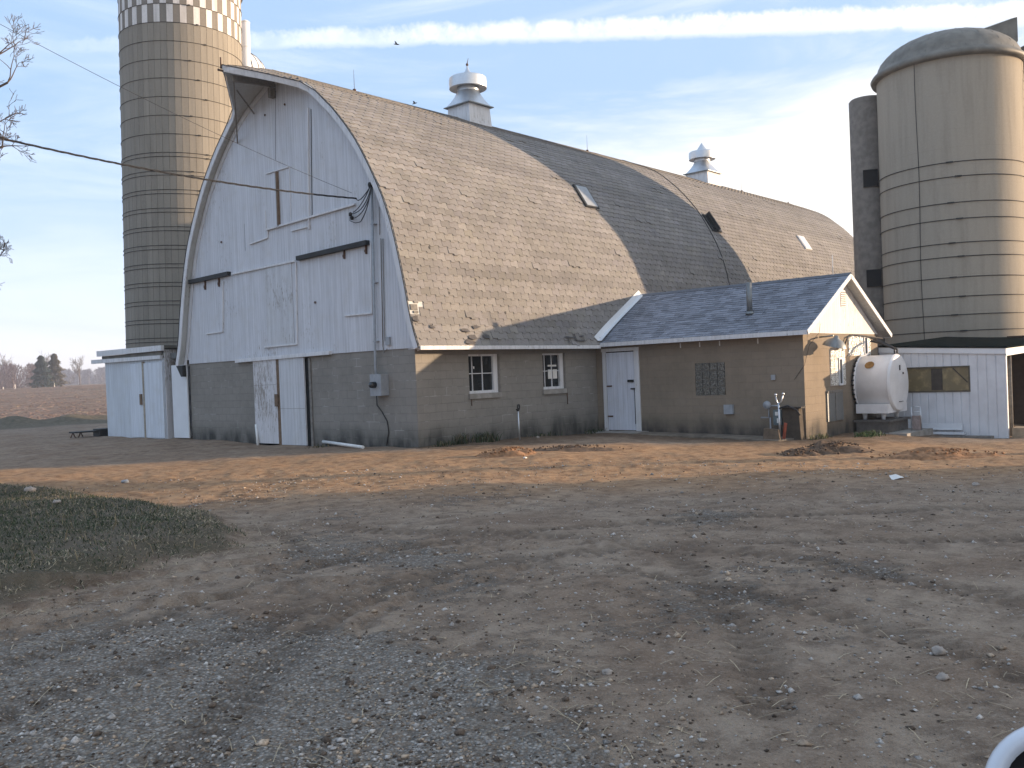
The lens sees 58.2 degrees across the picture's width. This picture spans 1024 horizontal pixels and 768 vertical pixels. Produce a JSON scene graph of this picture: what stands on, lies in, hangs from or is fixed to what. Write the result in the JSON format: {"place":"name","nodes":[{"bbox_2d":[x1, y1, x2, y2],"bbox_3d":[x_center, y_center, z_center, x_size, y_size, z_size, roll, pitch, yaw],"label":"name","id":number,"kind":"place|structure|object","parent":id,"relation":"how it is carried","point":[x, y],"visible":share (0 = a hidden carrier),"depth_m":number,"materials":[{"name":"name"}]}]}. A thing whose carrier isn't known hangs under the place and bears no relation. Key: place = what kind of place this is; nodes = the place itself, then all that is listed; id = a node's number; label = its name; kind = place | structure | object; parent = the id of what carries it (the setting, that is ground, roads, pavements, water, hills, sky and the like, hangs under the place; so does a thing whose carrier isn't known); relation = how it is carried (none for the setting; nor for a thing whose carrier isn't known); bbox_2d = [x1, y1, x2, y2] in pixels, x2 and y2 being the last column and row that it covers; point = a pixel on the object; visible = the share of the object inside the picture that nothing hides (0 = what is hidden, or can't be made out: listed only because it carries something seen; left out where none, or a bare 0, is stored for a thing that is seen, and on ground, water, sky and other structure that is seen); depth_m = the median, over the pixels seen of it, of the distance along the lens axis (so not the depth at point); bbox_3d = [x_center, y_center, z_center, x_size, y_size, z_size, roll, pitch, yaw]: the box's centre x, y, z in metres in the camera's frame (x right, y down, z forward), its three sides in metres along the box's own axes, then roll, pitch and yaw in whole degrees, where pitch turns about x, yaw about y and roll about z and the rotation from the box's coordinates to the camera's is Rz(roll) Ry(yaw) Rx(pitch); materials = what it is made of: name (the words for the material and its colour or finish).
{"place":"outdoors","nodes":[
{"label":"outdoors","id":0,"kind":"place"},
{"bbox_2d":[0,481,248,615],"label":"lawn grass","id":1,"kind":"structure","parent":0,"point":[88,525],"depth_m":10.10,"materials":[{"name":"green plant"}]},
{"bbox_2d":[0,383,1023,767],"bbox_3d":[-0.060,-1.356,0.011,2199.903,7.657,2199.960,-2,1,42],"label":"ground","id":2,"kind":"structure","parent":0,"point":[48,453],"depth_m":6.84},
{"bbox_2d":[0,353,12,364],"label":"bare tree","id":3,"kind":"object","parent":2,"relation":"on","point":[5,362],"visible":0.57,"depth_m":289.63,"materials":[{"name":"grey plant"}]},
{"bbox_2d":[0,13,43,289],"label":"bare tree","id":4,"kind":"object","parent":2,"relation":"on","point":[13,27],"visible":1,"depth_m":13.21,"materials":[{"name":"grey plant"}]},
{"bbox_2d":[0,362,43,388],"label":"brush thicket","id":5,"kind":"object","parent":2,"relation":"on","point":[8,377],"visible":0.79,"depth_m":232.24,"materials":[{"name":"brown plant"}]},
{"bbox_2d":[24,486,35,491],"bbox_3d":[-7.470,1.641,14.257,0.182,0.116,0.183,-2,1,-25],"label":"stone","id":6,"kind":"object","parent":2,"relation":"on","point":[29,488],"visible":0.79,"depth_m":14.19,"materials":[{"name":"white stone"}]},
{"bbox_2d":[25,355,57,387],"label":"conifer","id":7,"kind":"object","parent":2,"relation":"on","point":[41,368],"visible":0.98,"depth_m":199.29,"materials":[{"name":"green plant"}]},
{"bbox_2d":[40,352,50,375],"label":"bare tree","id":8,"kind":"object","parent":2,"relation":"on","point":[46,359],"visible":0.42,"depth_m":289.96,"materials":[{"name":"grey plant"}]},
{"bbox_2d":[0,385,106,419],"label":"field clods","id":9,"kind":"object","parent":2,"relation":"on","point":[71,410],"visible":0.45,"depth_m":86.77,"materials":[{"name":"soil"}]},
{"bbox_2d":[45,353,70,386],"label":"conifer","id":10,"kind":"object","parent":2,"relation":"on","point":[54,362],"visible":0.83,"depth_m":204.46,"materials":[{"name":"green plant"}]},
{"bbox_2d":[25,367,105,384],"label":"distant wood","id":11,"kind":"object","parent":2,"relation":"on","point":[87,377],"visible":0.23,"depth_m":417.06,"materials":[{"name":"brown plant"}]},
{"bbox_2d":[70,355,83,384],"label":"bare tree","id":12,"kind":"object","parent":2,"relation":"on","point":[78,369],"visible":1,"depth_m":289.51,"materials":[{"name":"grey plant"}]},
{"bbox_2d":[69,428,107,437],"bbox_3d":[-14.961,1.790,32.646,0.510,0.365,1.528,-2,1,42],"label":"feed bunk","id":13,"kind":"object","parent":2,"relation":"on","point":[97,432],"visible":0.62,"depth_m":32.68,"materials":[{"name":"metal"}]},
{"bbox_2d":[91,345,192,438],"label":"silo shed","id":14,"kind":"structure","parent":2,"relation":"on","point":[139,397],"depth_m":30.80,"materials":[{"name":"white wood"}]},
{"bbox_2d":[129,364,144,436],"bbox_3d":[-12.650,0.559,31.028,0.930,2.470,0.047,-2,1,42],"label":"shed door","id":15,"kind":"structure","parent":14,"relation":"in","point":[135,370],"depth_m":31.02,"materials":[{"name":"white wood"}]},
{"bbox_2d":[143,362,165,437],"bbox_3d":[-11.750,0.532,30.227,1.240,2.470,0.047,-2,1,42],"label":"shed door","id":16,"kind":"structure","parent":14,"relation":"in","point":[153,372],"depth_m":30.17,"materials":[{"name":"white wood"}]},
{"bbox_2d":[170,353,190,436],"bbox_3d":[-9.561,0.470,30.455,1.550,3.080,2.800,-2,1,42],"label":"passage lean to","id":17,"kind":"object","parent":2,"relation":"on","point":[172,355],"visible":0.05,"depth_m":29.75,"materials":[{"name":"wood"}]},
{"bbox_2d":[117,0,250,357],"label":"stave silo","id":18,"kind":"object","parent":2,"relation":"on","point":[171,52],"visible":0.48,"depth_m":35.54,"materials":[{"name":"concrete"}]},
{"bbox_2d":[255,424,258,444],"bbox_3d":[-7.248,1.470,26.135,0.069,0.649,0.250,-2,1,-26],"label":"standing pipe","id":19,"kind":"object","parent":2,"relation":"on","point":[257,437],"visible":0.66,"depth_m":26.12,"materials":[{"name":"white plastic"}]},
{"bbox_2d":[250,53,264,67],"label":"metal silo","id":20,"kind":"object","parent":2,"relation":"on","point":[256,62],"visible":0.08,"depth_m":49.05,"materials":[{"name":"white metal"}]},
{"bbox_2d":[322,440,363,448],"bbox_3d":[-4.281,1.521,23.186,0.080,0.129,2.331,-3,1,-35],"label":"lying pipe","id":21,"kind":"object","parent":2,"relation":"on","point":[344,444],"visible":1,"depth_m":23.04,"materials":[{"name":"white plastic"}]},
{"bbox_2d":[428,439,465,447],"bbox_3d":[-1.628,1.410,22.080,0.642,0.186,1.368,-2,1,42],"label":"weed clump","id":22,"kind":"object","parent":2,"relation":"on","point":[449,442],"visible":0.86,"depth_m":21.97,"materials":[{"name":"green plant"}]},
{"bbox_2d":[447,433,477,444],"bbox_3d":[-1.221,1.312,22.480,0.601,0.346,0.874,-2,1,42],"label":"weed clump","id":23,"kind":"object","parent":2,"relation":"on","point":[460,439],"visible":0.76,"depth_m":22.39,"materials":[{"name":"green plant"}]},
{"bbox_2d":[464,430,502,442],"bbox_3d":[-0.735,1.312,23.048,0.785,0.346,1.385,-2,1,42],"label":"weed clump","id":24,"kind":"object","parent":2,"relation":"on","point":[481,438],"visible":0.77,"depth_m":23.05,"materials":[{"name":"green plant"}]},
{"bbox_2d":[475,446,542,458],"bbox_3d":[-0.113,1.412,19.080,1.500,0.230,0.893,-2,1,-8],"label":"dirt heap","id":25,"kind":"object","parent":2,"relation":"on","point":[507,451],"visible":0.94,"depth_m":18.91,"materials":[{"name":"orange soil"}]},
{"bbox_2d":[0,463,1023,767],"bbox_3d":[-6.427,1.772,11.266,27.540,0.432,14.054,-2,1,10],"label":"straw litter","id":26,"kind":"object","parent":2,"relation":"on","point":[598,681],"visible":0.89,"depth_m":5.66,"materials":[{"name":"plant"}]},
{"bbox_2d":[171,57,854,447],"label":"barn","id":27,"kind":"structure","parent":2,"relation":"on","point":[463,265],"depth_m":25.35,"materials":[{"name":"wood"}]},
{"bbox_2d":[253,359,278,443],"bbox_3d":[-6.917,0.497,25.879,1.120,2.350,0.048,-2,1,42],"label":"sliding door","id":28,"kind":"structure","parent":27,"relation":"in","point":[264,371],"depth_m":25.85,"materials":[{"name":"white paint"}]},
{"bbox_2d":[264,260,294,347],"bbox_3d":[-6.412,-2.184,25.342,1.256,2.316,0.021,-2,1,42],"label":"hay door","id":29,"kind":"structure","parent":27,"relation":"in","point":[278,279],"depth_m":25.32,"materials":[{"name":"white paint"}]},
{"bbox_2d":[279,357,307,445],"bbox_3d":[-5.961,0.478,25.029,1.140,2.370,0.048,-2,1,42],"label":"sliding door","id":30,"kind":"structure","parent":27,"relation":"in","point":[292,381],"depth_m":24.98,"materials":[{"name":"white paint"}]},
{"bbox_2d":[468,353,501,398],"bbox_3d":[-0.750,-0.211,23.609,0.200,1.150,1.215,-2,1,42],"label":"window","id":31,"kind":"structure","parent":27,"relation":"in","point":[483,375],"depth_m":23.69,"materials":[{"name":"white paint"}]},
{"bbox_2d":[542,352,566,393],"bbox_3d":[1.135,-0.305,25.731,0.200,1.150,1.055,-2,1,42],"label":"window","id":32,"kind":"structure","parent":27,"relation":"in","point":[553,380],"depth_m":25.83,"materials":[{"name":"white paint"}]},
{"bbox_2d":[516,404,519,439],"bbox_3d":[0.165,1.089,23.689,0.069,1.146,0.186,-2,1,32],"label":"yard hydrant","id":33,"kind":"object","parent":2,"relation":"on","point":[517,409],"visible":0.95,"depth_m":23.69,"materials":[{"name":"metal"}]},
{"bbox_2d":[526,431,561,436],"bbox_3d":[0.832,1.349,24.826,0.672,0.167,1.315,-2,1,42],"label":"weed clump","id":34,"kind":"object","parent":2,"relation":"on","point":[542,435],"visible":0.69,"depth_m":24.87,"materials":[{"name":"green plant"}]},
{"bbox_2d":[522,444,631,451],"bbox_3d":[1.329,1.415,20.090,2.723,0.227,1.091,-2,1,-8],"label":"dirt heap","id":35,"kind":"object","parent":2,"relation":"on","point":[572,448],"visible":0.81,"depth_m":19.91,"materials":[{"name":"soil"}]},
{"bbox_2d":[576,428,605,434],"bbox_3d":[2.365,1.336,26.560,0.606,0.203,1.177,-2,1,32],"label":"weed clump","id":36,"kind":"object","parent":2,"relation":"on","point":[594,430],"visible":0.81,"depth_m":26.43,"materials":[{"name":"green plant"}]},
{"bbox_2d":[602,668,612,674],"bbox_3d":[0.526,1.580,5.040,0.067,0.036,0.062,-2,1,-16],"label":"stone","id":37,"kind":"object","parent":2,"relation":"on","point":[607,671],"visible":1,"depth_m":5.02,"materials":[{"name":"grey stone"}]},
{"bbox_2d":[613,431,793,440],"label":"concrete walk","id":38,"kind":"structure","parent":2,"relation":"on","point":[725,436],"depth_m":24.04,"materials":[{"name":"grey concrete"}]},
{"bbox_2d":[761,401,782,428],"bbox_3d":[6.609,0.938,23.338,0.600,1.027,0.235,-2,1,42],"label":"gas meter","id":39,"kind":"object","parent":38,"relation":"on","point":[767,405],"visible":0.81,"depth_m":23.21,"materials":[{"name":"grey metal"}]},
{"bbox_2d":[763,428,781,439],"bbox_3d":[6.440,1.254,22.762,0.460,0.320,0.100,-2,1,42],"label":"stone slab","id":40,"kind":"object","parent":38,"relation":"on","point":[772,434],"depth_m":22.70,"materials":[{"name":"grey stone"}]},
{"bbox_2d":[782,423,786,438],"bbox_3d":[6.738,1.203,22.722,0.150,0.500,0.024,-2,1,42],"label":"marker stake","id":41,"kind":"object","parent":38,"relation":"on","point":[784,431],"visible":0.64,"depth_m":22.71,"materials":[{"name":"red paint"}]},
{"bbox_2d":[774,393,800,431],"bbox_3d":[6.794,0.829,22.654,0.650,1.246,0.091,-2,1,37],"label":"valve post","id":42,"kind":"object","parent":38,"relation":"on","point":[778,403],"visible":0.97,"depth_m":22.76,"materials":[{"name":"metal"}]},
{"bbox_2d":[782,406,805,439],"bbox_3d":[7.011,1.002,22.886,0.540,0.878,0.280,-2,1,42],"label":"feed bin","id":43,"kind":"object","parent":38,"relation":"on","point":[792,419],"visible":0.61,"depth_m":22.81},
{"bbox_2d":[586,255,891,438],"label":"milk house","id":44,"kind":"structure","parent":2,"relation":"on","point":[729,359],"depth_m":24.91,"materials":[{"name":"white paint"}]},
{"bbox_2d":[606,352,635,429],"bbox_3d":[3.165,0.208,26.603,0.990,2.250,0.080,-2,1,42],"label":"door","id":45,"kind":"structure","parent":44,"relation":"in","point":[619,365],"depth_m":26.59,"materials":[{"name":"wood"}]},
{"bbox_2d":[695,362,725,395],"bbox_3d":[5.336,-0.133,24.713,0.900,0.880,0.050,-2,1,42],"label":"glass block window","id":46,"kind":"structure","parent":44,"relation":"in","point":[710,377],"depth_m":24.69,"materials":[{"name":"glass"}]},
{"bbox_2d":[829,349,845,385],"bbox_3d":[8.701,-0.451,24.478,0.068,0.980,0.980,-2,1,42],"label":"glass block window","id":47,"kind":"structure","parent":44,"relation":"in","point":[837,364],"depth_m":24.45,"materials":[{"name":"white glass"}]},
{"bbox_2d":[848,336,870,355],"bbox_3d":[9.715,-1.062,25.638,0.068,0.540,1.600,-2,1,42],"label":"glass block window","id":48,"kind":"structure","parent":44,"relation":"in","point":[857,345],"depth_m":25.59,"materials":[{"name":"white glass"}]},
{"bbox_2d":[776,448,824,456],"bbox_3d":[5.901,1.401,18.829,1.200,0.194,0.700,-2,1,-20],"label":"dirt heap","id":49,"kind":"object","parent":2,"relation":"on","point":[802,452],"visible":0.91,"depth_m":18.69,"materials":[{"name":"soil"}]},
{"bbox_2d":[807,432,832,439],"bbox_3d":[7.605,1.278,22.724,0.943,0.175,0.528,-2,1,-26],"label":"weed clump","id":50,"kind":"object","parent":2,"relation":"on","point":[817,437],"visible":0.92,"depth_m":22.64,"materials":[{"name":"green plant"}]},
{"bbox_2d":[801,440,874,454],"bbox_3d":[6.681,1.313,19.153,1.939,0.323,0.923,-2,1,-3],"label":"dirt heap","id":51,"kind":"object","parent":2,"relation":"on","point":[821,447],"visible":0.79,"depth_m":18.93,"materials":[{"name":"soil"}]},
{"bbox_2d":[853,429,888,437],"bbox_3d":[9.129,1.259,23.662,0.799,0.201,1.890,-2,1,42],"label":"weed clump","id":52,"kind":"object","parent":2,"relation":"on","point":[867,434],"visible":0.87,"depth_m":23.48,"materials":[{"name":"green plant"}]},
{"bbox_2d":[856,428,932,435],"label":"tank slab","id":53,"kind":"structure","parent":2,"relation":"on","point":[922,432],"depth_m":24.84,"materials":[{"name":"concrete"}]},
{"bbox_2d":[853,417,910,432],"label":"tank plinth","id":54,"kind":"structure","parent":53,"relation":"on","point":[890,424],"depth_m":24.95,"materials":[{"name":"concrete"}]},
{"bbox_2d":[852,339,908,419],"bbox_3d":[10.190,-0.152,25.367,1.050,2.209,1.635,-2,1,42],"label":"milk tank","id":55,"kind":"object","parent":54,"relation":"on","point":[880,384],"visible":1,"depth_m":24.93,"materials":[{"name":"white metal"}]},
{"bbox_2d":[889,474,902,479],"bbox_3d":[5.584,1.342,13.344,0.210,0.070,0.255,-2,1,6],"label":"crumpled paper","id":56,"kind":"object","parent":2,"relation":"on","point":[894,476],"visible":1,"depth_m":13.29,"materials":[{"name":"white paper"}]},
{"bbox_2d":[849,17,1023,416],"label":"poured silo","id":57,"kind":"object","parent":2,"relation":"on","point":[936,125],"visible":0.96,"depth_m":31.53,"materials":[{"name":"concrete"}]},
{"bbox_2d":[931,645,945,655],"bbox_3d":[2.408,1.506,5.189,0.079,0.051,0.095,-2,1,42],"label":"stone","id":58,"kind":"object","parent":2,"relation":"on","point":[937,650],"visible":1,"depth_m":5.16,"materials":[{"name":"grey stone"}]},
{"bbox_2d":[870,447,1012,460],"bbox_3d":[8.081,1.323,17.445,3.000,0.290,0.968,-2,1,-3],"label":"dirt heap","id":59,"kind":"object","parent":2,"relation":"on","point":[931,453],"visible":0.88,"depth_m":17.21,"materials":[{"name":"orange soil"}]},
{"bbox_2d":[936,672,949,680],"bbox_3d":[2.236,1.517,4.764,0.078,0.039,0.061,-3,1,-31],"label":"stone","id":60,"kind":"object","parent":2,"relation":"on","point":[942,676],"visible":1,"depth_m":4.75,"materials":[{"name":"grey stone"}]},
{"bbox_2d":[878,335,1023,437],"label":"lean to shed","id":61,"kind":"object","parent":2,"relation":"on","point":[970,385],"visible":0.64,"depth_m":25.57,"materials":[{"name":"white wood"}]},
{"bbox_2d":[907,365,970,392],"bbox_3d":[11.912,-0.129,25.849,1.810,0.720,0.070,-2,1,42],"label":"window","id":62,"kind":"structure","parent":61,"relation":"in","point":[941,378],"depth_m":25.77,"materials":[{"name":"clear glass"}]},
{"bbox_2d":[939,435,993,438],"bbox_3d":[12.072,1.481,25.396,2.200,0.120,0.300,-2,1,42],"label":"timber offcut","id":63,"kind":"object","parent":2,"relation":"on","point":[974,436],"visible":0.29,"depth_m":24.98,"materials":[{"name":"grey wood"}]},
{"bbox_2d":[908,423,965,434],"bbox_3d":[11.685,1.256,25.871,2.000,0.290,0.270,-2,1,42],"label":"white plank","id":64,"kind":"object","parent":63,"relation":"on","point":[946,426],"visible":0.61,"depth_m":25.57,"materials":[{"name":"white wood"}]},
{"bbox_2d":[985,726,1023,767],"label":"parked pickup","id":65,"kind":"object","parent":2,"relation":"on","point":[1008,751],"visible":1,"depth_m":0.99,"materials":[{"name":"white paint"}]},
{"bbox_2d":[1012,426,1023,437],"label":"concrete block","id":66,"kind":"structure","parent":2,"relation":"on","point":[1017,431],"depth_m":24.58,"materials":[{"name":"grey concrete"}]},
{"bbox_3d":[-11.536,-2.908,14.518,0.320,10.693,0.320,-2,1,42],"label":"utility pole","id":67,"kind":"object","parent":2,"relation":"on","visible":0},
{"bbox_2d":[0,24,350,192],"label":"thin wire","id":68,"kind":"object","parent":67,"relation":"hanging from","point":[168,110],"visible":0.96,"depth_m":19.24,"materials":[{"name":"black metal"}]},
{"bbox_2d":[4,138,355,198],"bbox_3d":[-7.736,-4.666,18.656,0.047,0.683,11.352,-2,1,43],"label":"service cable","id":69,"kind":"object","parent":67,"relation":"hanging from","point":[78,155],"visible":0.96,"depth_m":19.28,"materials":[{"name":"black rubber"}]},
{"bbox_2d":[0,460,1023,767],"bbox_3d":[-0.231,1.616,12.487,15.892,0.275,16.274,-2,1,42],"label":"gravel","id":70,"kind":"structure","parent":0,"point":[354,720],"depth_m":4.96,"materials":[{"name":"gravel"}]},
{"bbox_2d":[0,0,1023,385],"label":"sky","id":71,"kind":"structure","parent":0,"point":[767,86],"materials":[{"name":"blue"}]},
{"bbox_2d":[911,406,921,429],"bbox_3d":[11.040,0.933,25.112,0.284,0.661,0.140,-2,1,42],"label":"wire rack","id":72,"kind":"object","parent":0,"point":[916,422],"visible":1,"depth_m":25.05,"materials":[{"name":"metal"}]}
]}

